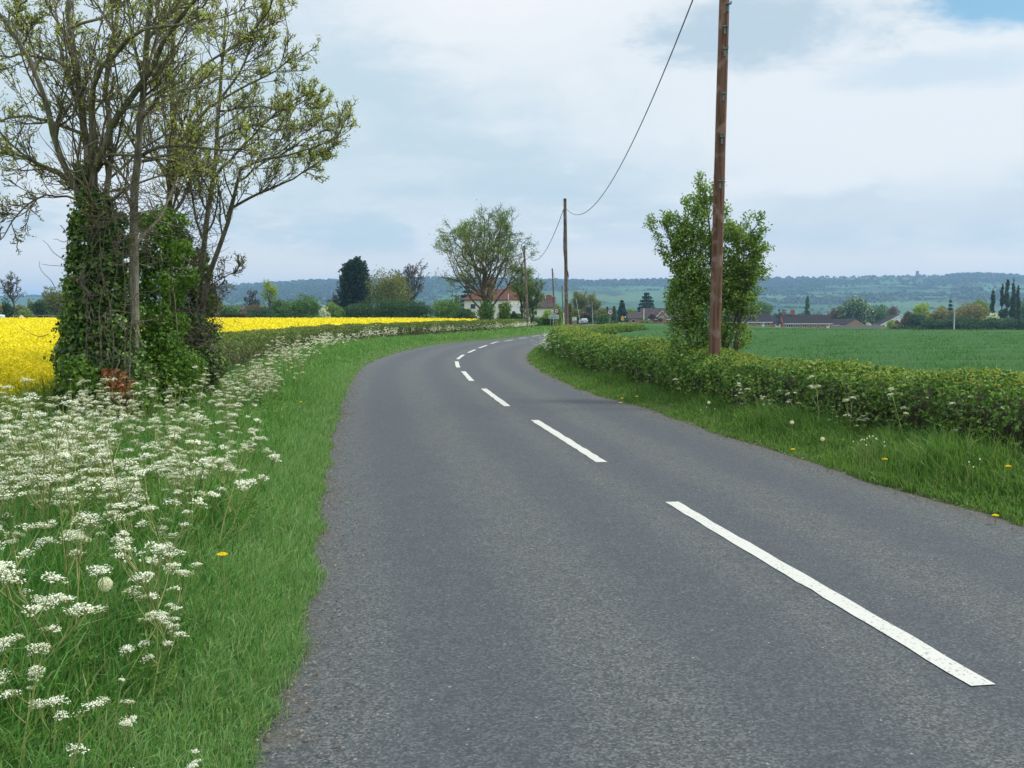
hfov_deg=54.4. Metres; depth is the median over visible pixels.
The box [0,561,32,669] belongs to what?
cow parsley
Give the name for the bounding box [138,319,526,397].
hedge
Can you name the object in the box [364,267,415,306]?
willow
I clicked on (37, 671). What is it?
cow parsley
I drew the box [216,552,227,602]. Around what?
dandelion
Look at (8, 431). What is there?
cow parsley
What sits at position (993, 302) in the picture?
poplar
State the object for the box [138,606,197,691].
cow parsley
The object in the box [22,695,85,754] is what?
cow parsley
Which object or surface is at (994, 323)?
hedge bush
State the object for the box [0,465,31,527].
cow parsley
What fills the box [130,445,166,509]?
cow parsley
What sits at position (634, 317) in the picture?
bungalow
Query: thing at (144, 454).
cow parsley
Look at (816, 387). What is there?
cow parsley
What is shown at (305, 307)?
bush
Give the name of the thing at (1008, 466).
dandelion
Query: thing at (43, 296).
bare tree
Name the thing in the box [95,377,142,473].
cow parsley
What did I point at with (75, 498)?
cow parsley
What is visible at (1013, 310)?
poplar
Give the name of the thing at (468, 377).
road marking
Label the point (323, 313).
thorn bush
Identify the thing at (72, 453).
cow parsley
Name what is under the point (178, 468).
cow parsley
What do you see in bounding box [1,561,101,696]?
cow parsley
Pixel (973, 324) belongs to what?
hedge bush
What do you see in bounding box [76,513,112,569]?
cow parsley
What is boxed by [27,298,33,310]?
tree
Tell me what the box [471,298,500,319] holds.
shrub
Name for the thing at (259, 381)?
cow parsley drift
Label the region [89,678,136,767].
cow parsley
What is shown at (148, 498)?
cow parsley
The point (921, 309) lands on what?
tree
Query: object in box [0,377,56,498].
cow parsley
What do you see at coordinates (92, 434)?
cow parsley
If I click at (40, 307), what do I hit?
bush
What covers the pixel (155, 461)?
cow parsley
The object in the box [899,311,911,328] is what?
bush
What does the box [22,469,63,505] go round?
cow parsley
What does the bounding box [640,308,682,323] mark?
brown roofed house
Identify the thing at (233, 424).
cow parsley
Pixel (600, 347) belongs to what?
hedge
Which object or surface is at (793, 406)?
cow parsley
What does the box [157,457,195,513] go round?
cow parsley
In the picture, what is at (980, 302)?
tree
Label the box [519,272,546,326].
ivy tree
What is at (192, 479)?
cow parsley
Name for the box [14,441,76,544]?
cow parsley
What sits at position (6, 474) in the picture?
cow parsley
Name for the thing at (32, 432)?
cow parsley
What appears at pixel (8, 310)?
bush
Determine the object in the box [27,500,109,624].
cow parsley
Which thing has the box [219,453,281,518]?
cow parsley
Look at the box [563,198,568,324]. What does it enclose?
wooden pole
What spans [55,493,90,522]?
cow parsley
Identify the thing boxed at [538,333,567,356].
cow parsley drift
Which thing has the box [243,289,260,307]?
bare tree
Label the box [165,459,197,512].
cow parsley
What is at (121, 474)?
cow parsley
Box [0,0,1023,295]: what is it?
sky
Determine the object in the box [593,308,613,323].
bush
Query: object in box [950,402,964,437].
cow parsley
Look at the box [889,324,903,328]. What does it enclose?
bush
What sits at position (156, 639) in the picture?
cow parsley
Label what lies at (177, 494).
cow parsley
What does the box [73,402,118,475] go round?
cow parsley
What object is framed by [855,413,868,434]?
cow parsley
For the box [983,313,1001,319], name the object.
thorn tree
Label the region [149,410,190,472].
cow parsley
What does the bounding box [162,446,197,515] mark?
cow parsley
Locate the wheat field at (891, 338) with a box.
[615,323,1023,392]
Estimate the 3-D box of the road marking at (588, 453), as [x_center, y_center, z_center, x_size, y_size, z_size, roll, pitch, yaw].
[0.638,0.672,12.477,0.131,0.001,4.107,-1,4,-9]
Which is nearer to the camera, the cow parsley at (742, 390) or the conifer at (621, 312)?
the cow parsley at (742, 390)
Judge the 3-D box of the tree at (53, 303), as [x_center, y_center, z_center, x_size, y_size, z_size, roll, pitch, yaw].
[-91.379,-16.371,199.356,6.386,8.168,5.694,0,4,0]
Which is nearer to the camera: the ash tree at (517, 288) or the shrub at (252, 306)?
the ash tree at (517, 288)
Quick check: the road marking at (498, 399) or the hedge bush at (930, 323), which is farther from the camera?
the hedge bush at (930, 323)
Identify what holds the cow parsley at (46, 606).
on the verge at (254, 743)
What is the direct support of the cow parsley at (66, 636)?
on the verge at (254, 743)
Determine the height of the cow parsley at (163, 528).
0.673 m
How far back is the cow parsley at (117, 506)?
4.89 m
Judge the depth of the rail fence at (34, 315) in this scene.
183.54 m
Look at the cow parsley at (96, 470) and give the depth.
4.81 m
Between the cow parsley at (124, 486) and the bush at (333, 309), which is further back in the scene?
the bush at (333, 309)
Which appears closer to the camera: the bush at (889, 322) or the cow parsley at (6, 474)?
the cow parsley at (6, 474)
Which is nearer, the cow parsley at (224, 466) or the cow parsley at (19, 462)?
the cow parsley at (19, 462)
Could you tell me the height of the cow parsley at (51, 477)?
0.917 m
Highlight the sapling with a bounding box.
[259,278,278,317]
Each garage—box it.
[772,318,781,326]
[840,319,865,324]
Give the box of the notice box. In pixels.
[572,317,576,324]
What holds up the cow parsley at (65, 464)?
on the verge at (254, 743)
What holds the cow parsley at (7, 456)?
on the verge at (254, 743)
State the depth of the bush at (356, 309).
184.27 m
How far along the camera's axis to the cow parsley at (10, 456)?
7.51 m
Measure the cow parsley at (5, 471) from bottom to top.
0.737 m
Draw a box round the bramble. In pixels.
[54,347,171,423]
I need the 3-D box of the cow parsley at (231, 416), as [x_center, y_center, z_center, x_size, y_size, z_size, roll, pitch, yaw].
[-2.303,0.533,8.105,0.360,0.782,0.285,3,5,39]
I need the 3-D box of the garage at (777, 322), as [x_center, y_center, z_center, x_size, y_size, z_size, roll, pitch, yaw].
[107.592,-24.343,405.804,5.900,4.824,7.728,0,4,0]
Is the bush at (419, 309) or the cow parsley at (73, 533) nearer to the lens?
the cow parsley at (73, 533)
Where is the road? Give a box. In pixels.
[249,324,1023,767]
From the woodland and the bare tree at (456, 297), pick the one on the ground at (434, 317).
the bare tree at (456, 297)
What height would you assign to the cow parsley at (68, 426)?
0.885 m
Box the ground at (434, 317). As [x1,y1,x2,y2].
[37,315,709,325]
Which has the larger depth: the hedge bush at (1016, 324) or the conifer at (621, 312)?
the conifer at (621, 312)
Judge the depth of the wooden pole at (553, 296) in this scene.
149.35 m
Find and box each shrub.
[138,203,209,411]
[239,304,261,317]
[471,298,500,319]
[496,301,517,319]
[508,311,520,318]
[542,309,553,319]
[583,312,590,318]
[648,313,654,320]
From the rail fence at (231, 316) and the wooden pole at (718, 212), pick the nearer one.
the wooden pole at (718, 212)
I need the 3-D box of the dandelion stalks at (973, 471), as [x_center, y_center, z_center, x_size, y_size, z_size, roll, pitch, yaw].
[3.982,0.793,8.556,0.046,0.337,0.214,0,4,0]
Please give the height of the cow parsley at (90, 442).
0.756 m
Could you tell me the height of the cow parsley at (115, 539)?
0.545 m
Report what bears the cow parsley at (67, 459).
on the verge at (254, 743)
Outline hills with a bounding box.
[0,277,1023,316]
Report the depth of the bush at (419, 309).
180.23 m
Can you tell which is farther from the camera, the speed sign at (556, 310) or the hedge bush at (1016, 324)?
the hedge bush at (1016, 324)
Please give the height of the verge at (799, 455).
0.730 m
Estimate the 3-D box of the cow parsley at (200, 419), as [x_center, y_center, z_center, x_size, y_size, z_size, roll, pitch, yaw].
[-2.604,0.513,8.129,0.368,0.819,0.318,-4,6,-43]
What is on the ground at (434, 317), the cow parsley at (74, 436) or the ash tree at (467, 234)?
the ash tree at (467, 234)
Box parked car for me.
[578,318,587,323]
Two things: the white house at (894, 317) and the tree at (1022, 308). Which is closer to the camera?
the tree at (1022, 308)
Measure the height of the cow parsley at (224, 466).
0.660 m
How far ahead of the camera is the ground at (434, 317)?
587.46 m
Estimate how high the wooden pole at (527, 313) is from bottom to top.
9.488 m
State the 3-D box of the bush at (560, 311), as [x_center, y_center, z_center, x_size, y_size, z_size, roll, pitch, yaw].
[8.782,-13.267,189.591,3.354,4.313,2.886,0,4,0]
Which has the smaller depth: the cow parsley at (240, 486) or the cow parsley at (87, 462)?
the cow parsley at (240, 486)
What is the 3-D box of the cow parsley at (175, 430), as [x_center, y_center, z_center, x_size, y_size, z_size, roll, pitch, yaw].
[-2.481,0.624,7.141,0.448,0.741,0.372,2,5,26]
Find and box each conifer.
[334,256,373,317]
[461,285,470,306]
[558,315,562,325]
[610,306,617,323]
[617,300,628,322]
[946,300,952,318]
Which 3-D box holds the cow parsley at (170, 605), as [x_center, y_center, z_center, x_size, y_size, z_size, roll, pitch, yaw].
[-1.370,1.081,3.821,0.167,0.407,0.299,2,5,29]
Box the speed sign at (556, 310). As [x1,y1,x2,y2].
[554,308,558,325]
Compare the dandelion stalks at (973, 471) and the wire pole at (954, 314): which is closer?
the dandelion stalks at (973, 471)
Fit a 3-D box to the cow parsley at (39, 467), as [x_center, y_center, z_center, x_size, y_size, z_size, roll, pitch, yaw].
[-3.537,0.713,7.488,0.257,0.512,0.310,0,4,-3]
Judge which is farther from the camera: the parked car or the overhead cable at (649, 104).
the parked car
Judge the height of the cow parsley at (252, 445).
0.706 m
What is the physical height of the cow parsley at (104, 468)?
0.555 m
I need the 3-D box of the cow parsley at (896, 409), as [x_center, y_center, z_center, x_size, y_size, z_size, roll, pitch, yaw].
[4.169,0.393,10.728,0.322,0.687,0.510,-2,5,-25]
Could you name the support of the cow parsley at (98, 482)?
on the verge at (254, 743)
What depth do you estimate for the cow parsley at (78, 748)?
2.92 m
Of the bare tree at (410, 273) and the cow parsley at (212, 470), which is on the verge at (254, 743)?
the cow parsley at (212, 470)
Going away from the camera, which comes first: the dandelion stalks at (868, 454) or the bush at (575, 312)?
the dandelion stalks at (868, 454)
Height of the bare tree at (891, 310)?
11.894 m
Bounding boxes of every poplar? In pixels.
[804,296,811,314]
[988,288,995,314]
[998,284,1003,317]
[1002,279,1010,319]
[1009,279,1016,318]
[1015,285,1020,319]
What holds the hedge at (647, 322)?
on the ground at (434, 317)
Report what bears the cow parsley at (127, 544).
on the verge at (254, 743)
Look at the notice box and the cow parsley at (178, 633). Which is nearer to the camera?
the cow parsley at (178, 633)
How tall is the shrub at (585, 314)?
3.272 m
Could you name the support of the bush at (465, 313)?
on the ground at (434, 317)
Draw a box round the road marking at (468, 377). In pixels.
[461,371,473,380]
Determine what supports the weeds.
on the verge at (799, 455)
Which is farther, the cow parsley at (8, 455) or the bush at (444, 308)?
the bush at (444, 308)
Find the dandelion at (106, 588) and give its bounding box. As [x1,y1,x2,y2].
[97,577,112,639]
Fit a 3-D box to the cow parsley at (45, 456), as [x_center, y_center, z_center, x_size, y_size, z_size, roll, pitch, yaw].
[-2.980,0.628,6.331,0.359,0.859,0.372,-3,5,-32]
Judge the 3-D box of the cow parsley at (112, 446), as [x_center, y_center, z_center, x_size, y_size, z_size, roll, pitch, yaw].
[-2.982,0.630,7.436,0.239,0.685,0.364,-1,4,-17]
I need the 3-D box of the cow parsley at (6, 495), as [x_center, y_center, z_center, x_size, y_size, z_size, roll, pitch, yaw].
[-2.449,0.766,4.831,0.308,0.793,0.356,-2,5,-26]
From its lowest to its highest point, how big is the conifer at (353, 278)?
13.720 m
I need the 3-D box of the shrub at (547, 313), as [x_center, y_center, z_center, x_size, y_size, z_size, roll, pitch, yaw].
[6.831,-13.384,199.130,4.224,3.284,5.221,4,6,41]
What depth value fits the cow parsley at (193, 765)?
2.95 m
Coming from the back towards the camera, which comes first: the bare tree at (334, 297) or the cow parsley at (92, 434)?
the bare tree at (334, 297)
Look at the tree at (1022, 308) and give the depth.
329.26 m
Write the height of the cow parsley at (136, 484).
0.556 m
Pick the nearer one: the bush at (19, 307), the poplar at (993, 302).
the bush at (19, 307)
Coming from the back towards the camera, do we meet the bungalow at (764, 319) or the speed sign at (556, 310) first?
the bungalow at (764, 319)
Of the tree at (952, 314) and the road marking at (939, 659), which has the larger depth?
the tree at (952, 314)
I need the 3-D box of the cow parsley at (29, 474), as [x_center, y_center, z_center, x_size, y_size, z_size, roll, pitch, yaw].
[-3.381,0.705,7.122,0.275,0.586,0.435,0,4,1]
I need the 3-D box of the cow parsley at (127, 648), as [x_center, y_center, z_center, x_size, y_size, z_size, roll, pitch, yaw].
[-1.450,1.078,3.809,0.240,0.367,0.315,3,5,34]
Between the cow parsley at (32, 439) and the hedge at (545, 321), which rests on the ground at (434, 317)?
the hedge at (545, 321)
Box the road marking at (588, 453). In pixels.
[531,420,606,461]
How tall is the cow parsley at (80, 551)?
0.720 m
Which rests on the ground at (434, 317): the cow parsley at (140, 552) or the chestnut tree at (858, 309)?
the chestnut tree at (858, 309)
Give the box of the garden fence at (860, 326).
[831,325,884,328]
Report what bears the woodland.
on the hills
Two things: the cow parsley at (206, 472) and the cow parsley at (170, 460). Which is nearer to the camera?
the cow parsley at (206, 472)
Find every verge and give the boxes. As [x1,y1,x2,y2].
[6,333,544,767]
[528,350,1023,523]
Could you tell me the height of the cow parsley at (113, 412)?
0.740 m
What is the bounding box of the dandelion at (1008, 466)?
[1005,465,1010,489]
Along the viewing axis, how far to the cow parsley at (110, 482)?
5.80 m
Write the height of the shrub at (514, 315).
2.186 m
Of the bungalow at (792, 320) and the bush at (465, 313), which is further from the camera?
the bungalow at (792, 320)
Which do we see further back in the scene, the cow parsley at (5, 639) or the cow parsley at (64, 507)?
the cow parsley at (64, 507)
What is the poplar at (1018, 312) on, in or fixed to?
on the ground at (434, 317)
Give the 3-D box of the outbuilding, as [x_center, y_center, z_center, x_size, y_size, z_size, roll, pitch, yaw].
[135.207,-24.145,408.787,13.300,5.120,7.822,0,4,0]
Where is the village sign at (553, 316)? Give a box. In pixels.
[548,313,558,324]
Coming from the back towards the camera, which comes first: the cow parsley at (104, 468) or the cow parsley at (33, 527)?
the cow parsley at (104, 468)
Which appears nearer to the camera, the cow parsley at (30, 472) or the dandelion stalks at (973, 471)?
the cow parsley at (30, 472)
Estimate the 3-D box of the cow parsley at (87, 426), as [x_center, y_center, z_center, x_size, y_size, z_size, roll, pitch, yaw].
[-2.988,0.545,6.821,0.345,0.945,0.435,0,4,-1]
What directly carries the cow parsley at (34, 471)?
on the verge at (254, 743)
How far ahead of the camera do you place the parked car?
239.82 m
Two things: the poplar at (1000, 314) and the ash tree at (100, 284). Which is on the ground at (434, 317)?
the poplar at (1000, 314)
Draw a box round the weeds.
[0,386,1018,636]
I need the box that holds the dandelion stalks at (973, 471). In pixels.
[967,458,980,489]
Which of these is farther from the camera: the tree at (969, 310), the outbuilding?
the outbuilding
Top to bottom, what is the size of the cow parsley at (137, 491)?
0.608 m
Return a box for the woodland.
[0,272,1023,322]
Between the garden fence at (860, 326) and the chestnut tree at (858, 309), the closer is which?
the garden fence at (860, 326)
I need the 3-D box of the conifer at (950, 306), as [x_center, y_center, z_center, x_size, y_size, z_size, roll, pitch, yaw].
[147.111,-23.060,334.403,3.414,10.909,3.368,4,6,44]
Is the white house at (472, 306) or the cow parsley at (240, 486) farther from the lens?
the white house at (472, 306)
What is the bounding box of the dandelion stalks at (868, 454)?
[852,435,885,471]
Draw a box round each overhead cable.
[525,211,562,260]
[566,0,692,214]
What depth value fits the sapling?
208.81 m
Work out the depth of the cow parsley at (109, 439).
5.90 m
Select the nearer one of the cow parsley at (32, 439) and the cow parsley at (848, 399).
the cow parsley at (32, 439)
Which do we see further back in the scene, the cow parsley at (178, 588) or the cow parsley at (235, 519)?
the cow parsley at (235, 519)
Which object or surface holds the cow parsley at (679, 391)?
on the verge at (799, 455)
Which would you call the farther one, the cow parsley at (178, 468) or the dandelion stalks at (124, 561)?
the cow parsley at (178, 468)
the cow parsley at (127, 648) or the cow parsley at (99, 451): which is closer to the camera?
the cow parsley at (127, 648)
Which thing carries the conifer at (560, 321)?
on the ground at (434, 317)
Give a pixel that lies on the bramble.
(92, 385)
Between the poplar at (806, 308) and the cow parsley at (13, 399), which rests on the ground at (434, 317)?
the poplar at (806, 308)
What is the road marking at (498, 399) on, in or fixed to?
on the road
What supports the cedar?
on the ground at (434, 317)
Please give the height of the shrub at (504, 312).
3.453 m
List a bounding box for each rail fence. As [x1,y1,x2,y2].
[12,315,56,317]
[209,314,246,317]
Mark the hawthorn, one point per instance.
(692, 277)
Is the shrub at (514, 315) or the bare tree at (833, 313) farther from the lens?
the bare tree at (833, 313)
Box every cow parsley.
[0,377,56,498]
[0,416,17,496]
[0,424,27,492]
[0,430,22,503]
[0,435,30,502]
[0,445,68,532]
[0,450,22,494]
[0,456,39,522]
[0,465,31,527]
[0,485,40,582]
[0,496,14,525]
[0,522,52,612]
[0,538,56,631]
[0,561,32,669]
[0,564,98,667]
[0,602,95,723]
[0,633,23,717]
[0,642,49,767]
[1,412,56,512]
[1,423,19,489]
[1,424,64,491]
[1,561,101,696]
[4,440,52,538]
[9,447,66,499]
[11,410,61,465]
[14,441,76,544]
[18,415,71,509]
[18,468,102,592]
[19,395,78,535]
[19,400,47,494]
[21,403,74,487]
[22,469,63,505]
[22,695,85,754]
[24,446,52,492]
[25,510,118,672]
[26,448,55,488]
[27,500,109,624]
[30,404,73,495]
[31,495,79,552]
[34,421,76,554]
[34,424,79,486]
[34,434,81,485]
[46,395,101,504]
[46,400,76,496]
[49,442,115,510]
[50,430,75,482]
[51,432,85,488]
[51,453,132,583]
[55,407,105,487]
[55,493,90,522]
[56,426,124,525]
[56,427,97,491]
[58,417,94,479]
[58,486,113,564]
[65,696,109,767]
[70,404,119,497]
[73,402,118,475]
[74,417,132,476]
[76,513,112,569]
[78,416,121,499]
[79,476,124,519]
[80,468,115,514]
[81,404,117,483]
[81,445,115,503]
[81,459,119,511]
[86,445,157,548]
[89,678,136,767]
[94,611,169,703]
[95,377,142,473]
[97,421,125,497]
[100,413,155,537]
[103,461,131,510]
[104,502,163,591]
[105,459,143,535]
[105,497,207,629]
[106,465,135,526]
[107,504,165,599]
[114,530,204,664]
[120,467,137,511]
[121,443,163,514]
[121,603,179,709]
[122,547,196,686]
[125,546,173,632]
[126,465,160,524]
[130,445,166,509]
[130,468,199,563]
[133,504,192,633]
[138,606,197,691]
[139,441,168,485]
[141,418,185,498]
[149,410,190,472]
[150,489,191,552]
[154,444,187,480]
[156,414,184,471]
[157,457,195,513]
[158,542,217,626]
[160,433,219,555]
[161,449,191,497]
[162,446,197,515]
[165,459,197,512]
[170,397,208,481]
[179,439,211,510]
[179,462,205,513]
[181,449,230,529]
[187,749,200,767]
[196,445,230,505]
[201,436,268,506]
[202,446,270,536]
[203,445,254,548]
[206,402,240,481]
[215,420,235,483]
[216,447,274,542]
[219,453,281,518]
[236,416,256,488]
[674,378,685,400]
[737,375,753,408]
[787,392,800,416]
[804,363,824,414]
[843,391,860,429]
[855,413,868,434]
[887,387,909,434]
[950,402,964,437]
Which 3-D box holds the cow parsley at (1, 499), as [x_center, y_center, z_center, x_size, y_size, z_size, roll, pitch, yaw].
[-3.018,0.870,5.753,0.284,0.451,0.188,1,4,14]
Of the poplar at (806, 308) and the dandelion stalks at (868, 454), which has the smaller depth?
the dandelion stalks at (868, 454)
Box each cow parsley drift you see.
[0,322,535,468]
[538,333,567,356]
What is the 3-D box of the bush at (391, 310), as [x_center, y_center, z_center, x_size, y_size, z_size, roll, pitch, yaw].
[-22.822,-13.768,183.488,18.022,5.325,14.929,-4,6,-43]
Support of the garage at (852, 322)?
on the ground at (434, 317)
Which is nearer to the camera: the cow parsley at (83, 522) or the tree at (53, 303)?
the cow parsley at (83, 522)
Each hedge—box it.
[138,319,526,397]
[531,317,552,326]
[545,323,1023,458]
[638,320,658,323]
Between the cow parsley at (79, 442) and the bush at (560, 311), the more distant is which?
the bush at (560, 311)
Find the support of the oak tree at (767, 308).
on the ground at (434, 317)
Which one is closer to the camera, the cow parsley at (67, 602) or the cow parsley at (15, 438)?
the cow parsley at (67, 602)
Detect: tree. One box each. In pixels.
[0,0,276,418]
[0,270,26,309]
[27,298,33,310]
[36,286,52,316]
[40,282,69,317]
[93,0,360,397]
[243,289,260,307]
[326,292,339,305]
[390,259,428,311]
[430,199,540,309]
[452,295,463,309]
[504,261,545,318]
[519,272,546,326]
[570,288,594,311]
[582,291,603,313]
[755,300,774,312]
[829,304,842,318]
[836,295,881,323]
[868,304,889,323]
[885,305,898,314]
[906,305,949,327]
[911,302,930,318]
[948,307,961,319]
[955,301,990,320]
[972,297,990,320]
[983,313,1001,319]
[1016,299,1023,319]
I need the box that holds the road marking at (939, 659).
[666,502,994,685]
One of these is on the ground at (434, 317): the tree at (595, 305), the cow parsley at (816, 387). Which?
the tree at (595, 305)
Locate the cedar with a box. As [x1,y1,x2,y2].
[637,292,655,311]
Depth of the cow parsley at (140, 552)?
4.53 m
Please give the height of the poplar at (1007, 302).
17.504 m
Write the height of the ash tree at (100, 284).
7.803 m
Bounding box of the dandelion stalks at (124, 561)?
[123,557,156,594]
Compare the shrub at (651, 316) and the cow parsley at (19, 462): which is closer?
the cow parsley at (19, 462)
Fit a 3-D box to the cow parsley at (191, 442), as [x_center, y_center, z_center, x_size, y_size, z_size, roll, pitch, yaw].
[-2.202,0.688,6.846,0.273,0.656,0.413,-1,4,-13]
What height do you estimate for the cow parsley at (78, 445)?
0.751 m
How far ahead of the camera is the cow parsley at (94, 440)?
8.59 m
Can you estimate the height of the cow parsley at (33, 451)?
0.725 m
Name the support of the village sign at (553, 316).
on the ground at (434, 317)
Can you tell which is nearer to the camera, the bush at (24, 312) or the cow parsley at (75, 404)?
the cow parsley at (75, 404)
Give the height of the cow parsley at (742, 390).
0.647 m
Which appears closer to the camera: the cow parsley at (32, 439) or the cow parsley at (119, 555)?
the cow parsley at (119, 555)
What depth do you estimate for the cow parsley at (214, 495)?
5.94 m
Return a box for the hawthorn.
[642,169,776,394]
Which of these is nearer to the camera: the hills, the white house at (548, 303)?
the white house at (548, 303)
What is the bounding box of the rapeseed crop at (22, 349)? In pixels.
[0,317,476,425]
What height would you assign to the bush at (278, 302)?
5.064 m
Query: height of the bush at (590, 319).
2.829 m
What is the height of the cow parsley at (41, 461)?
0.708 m
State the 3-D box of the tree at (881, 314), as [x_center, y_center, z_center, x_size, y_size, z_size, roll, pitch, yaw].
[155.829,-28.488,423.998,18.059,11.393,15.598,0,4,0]
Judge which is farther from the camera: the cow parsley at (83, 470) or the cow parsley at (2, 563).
the cow parsley at (83, 470)
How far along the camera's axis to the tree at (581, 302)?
260.04 m
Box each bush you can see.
[1,297,16,317]
[14,304,29,316]
[17,309,33,317]
[26,300,49,317]
[221,303,244,315]
[245,306,276,317]
[271,298,290,318]
[275,294,339,318]
[318,305,330,317]
[322,302,347,317]
[328,295,432,317]
[328,300,376,317]
[384,300,440,317]
[412,297,462,317]
[449,308,478,318]
[553,304,564,324]
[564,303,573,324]
[572,309,583,320]
[577,314,597,323]
[588,313,616,323]
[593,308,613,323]
[881,320,894,328]
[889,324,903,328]
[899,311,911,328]
[899,313,925,329]
[909,318,955,329]
[915,317,970,329]
[940,316,1002,329]
[971,316,1014,329]
[995,317,1023,329]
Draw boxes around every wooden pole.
[523,246,528,325]
[552,268,555,325]
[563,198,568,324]
[708,0,731,361]
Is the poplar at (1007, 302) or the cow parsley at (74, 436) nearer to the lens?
the cow parsley at (74, 436)
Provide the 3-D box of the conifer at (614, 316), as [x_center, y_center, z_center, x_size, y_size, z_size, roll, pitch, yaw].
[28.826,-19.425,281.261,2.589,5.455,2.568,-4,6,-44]
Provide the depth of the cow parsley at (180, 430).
8.31 m
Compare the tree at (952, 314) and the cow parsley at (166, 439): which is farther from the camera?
the tree at (952, 314)
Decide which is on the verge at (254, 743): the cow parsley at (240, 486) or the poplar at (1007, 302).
the cow parsley at (240, 486)
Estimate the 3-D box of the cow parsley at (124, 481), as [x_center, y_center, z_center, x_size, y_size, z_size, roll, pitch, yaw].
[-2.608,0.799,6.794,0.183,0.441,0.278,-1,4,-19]
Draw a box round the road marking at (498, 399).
[482,389,509,405]
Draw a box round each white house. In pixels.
[462,279,523,318]
[524,294,561,323]
[872,314,902,328]
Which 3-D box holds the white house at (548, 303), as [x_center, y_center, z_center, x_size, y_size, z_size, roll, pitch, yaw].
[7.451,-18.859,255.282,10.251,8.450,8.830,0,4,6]
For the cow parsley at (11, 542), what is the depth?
4.25 m
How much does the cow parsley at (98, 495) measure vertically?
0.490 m
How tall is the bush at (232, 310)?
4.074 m
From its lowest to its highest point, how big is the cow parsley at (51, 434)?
1.027 m
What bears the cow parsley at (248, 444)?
on the verge at (254, 743)
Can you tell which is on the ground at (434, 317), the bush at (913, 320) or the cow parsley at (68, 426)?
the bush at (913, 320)
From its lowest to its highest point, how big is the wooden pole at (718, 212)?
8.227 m
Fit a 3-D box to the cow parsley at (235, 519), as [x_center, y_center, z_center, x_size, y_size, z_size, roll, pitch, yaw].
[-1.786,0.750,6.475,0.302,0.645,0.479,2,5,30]
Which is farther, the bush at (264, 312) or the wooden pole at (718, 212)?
the bush at (264, 312)
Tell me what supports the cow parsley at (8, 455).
on the verge at (254, 743)
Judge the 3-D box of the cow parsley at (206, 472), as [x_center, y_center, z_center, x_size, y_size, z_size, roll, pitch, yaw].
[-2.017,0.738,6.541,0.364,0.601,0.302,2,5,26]
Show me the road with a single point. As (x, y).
(533, 592)
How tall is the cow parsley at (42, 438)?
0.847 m
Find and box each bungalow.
[623,312,641,322]
[721,313,772,326]
[780,310,832,327]
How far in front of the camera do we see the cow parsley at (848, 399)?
11.60 m
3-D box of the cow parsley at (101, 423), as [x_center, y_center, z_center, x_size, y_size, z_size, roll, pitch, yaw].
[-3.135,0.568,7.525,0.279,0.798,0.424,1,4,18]
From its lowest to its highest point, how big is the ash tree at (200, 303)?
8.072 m
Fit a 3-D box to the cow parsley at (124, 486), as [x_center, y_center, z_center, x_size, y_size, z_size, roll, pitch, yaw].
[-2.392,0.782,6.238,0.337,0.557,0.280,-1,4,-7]
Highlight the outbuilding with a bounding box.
[832,319,857,324]
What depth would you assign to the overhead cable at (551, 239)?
67.31 m
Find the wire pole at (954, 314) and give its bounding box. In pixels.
[953,298,959,329]
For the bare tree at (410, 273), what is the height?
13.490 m
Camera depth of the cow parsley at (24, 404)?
8.01 m
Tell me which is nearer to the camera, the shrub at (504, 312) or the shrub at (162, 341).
the shrub at (162, 341)
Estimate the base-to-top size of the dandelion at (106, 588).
0.372 m
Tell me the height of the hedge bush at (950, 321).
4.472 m

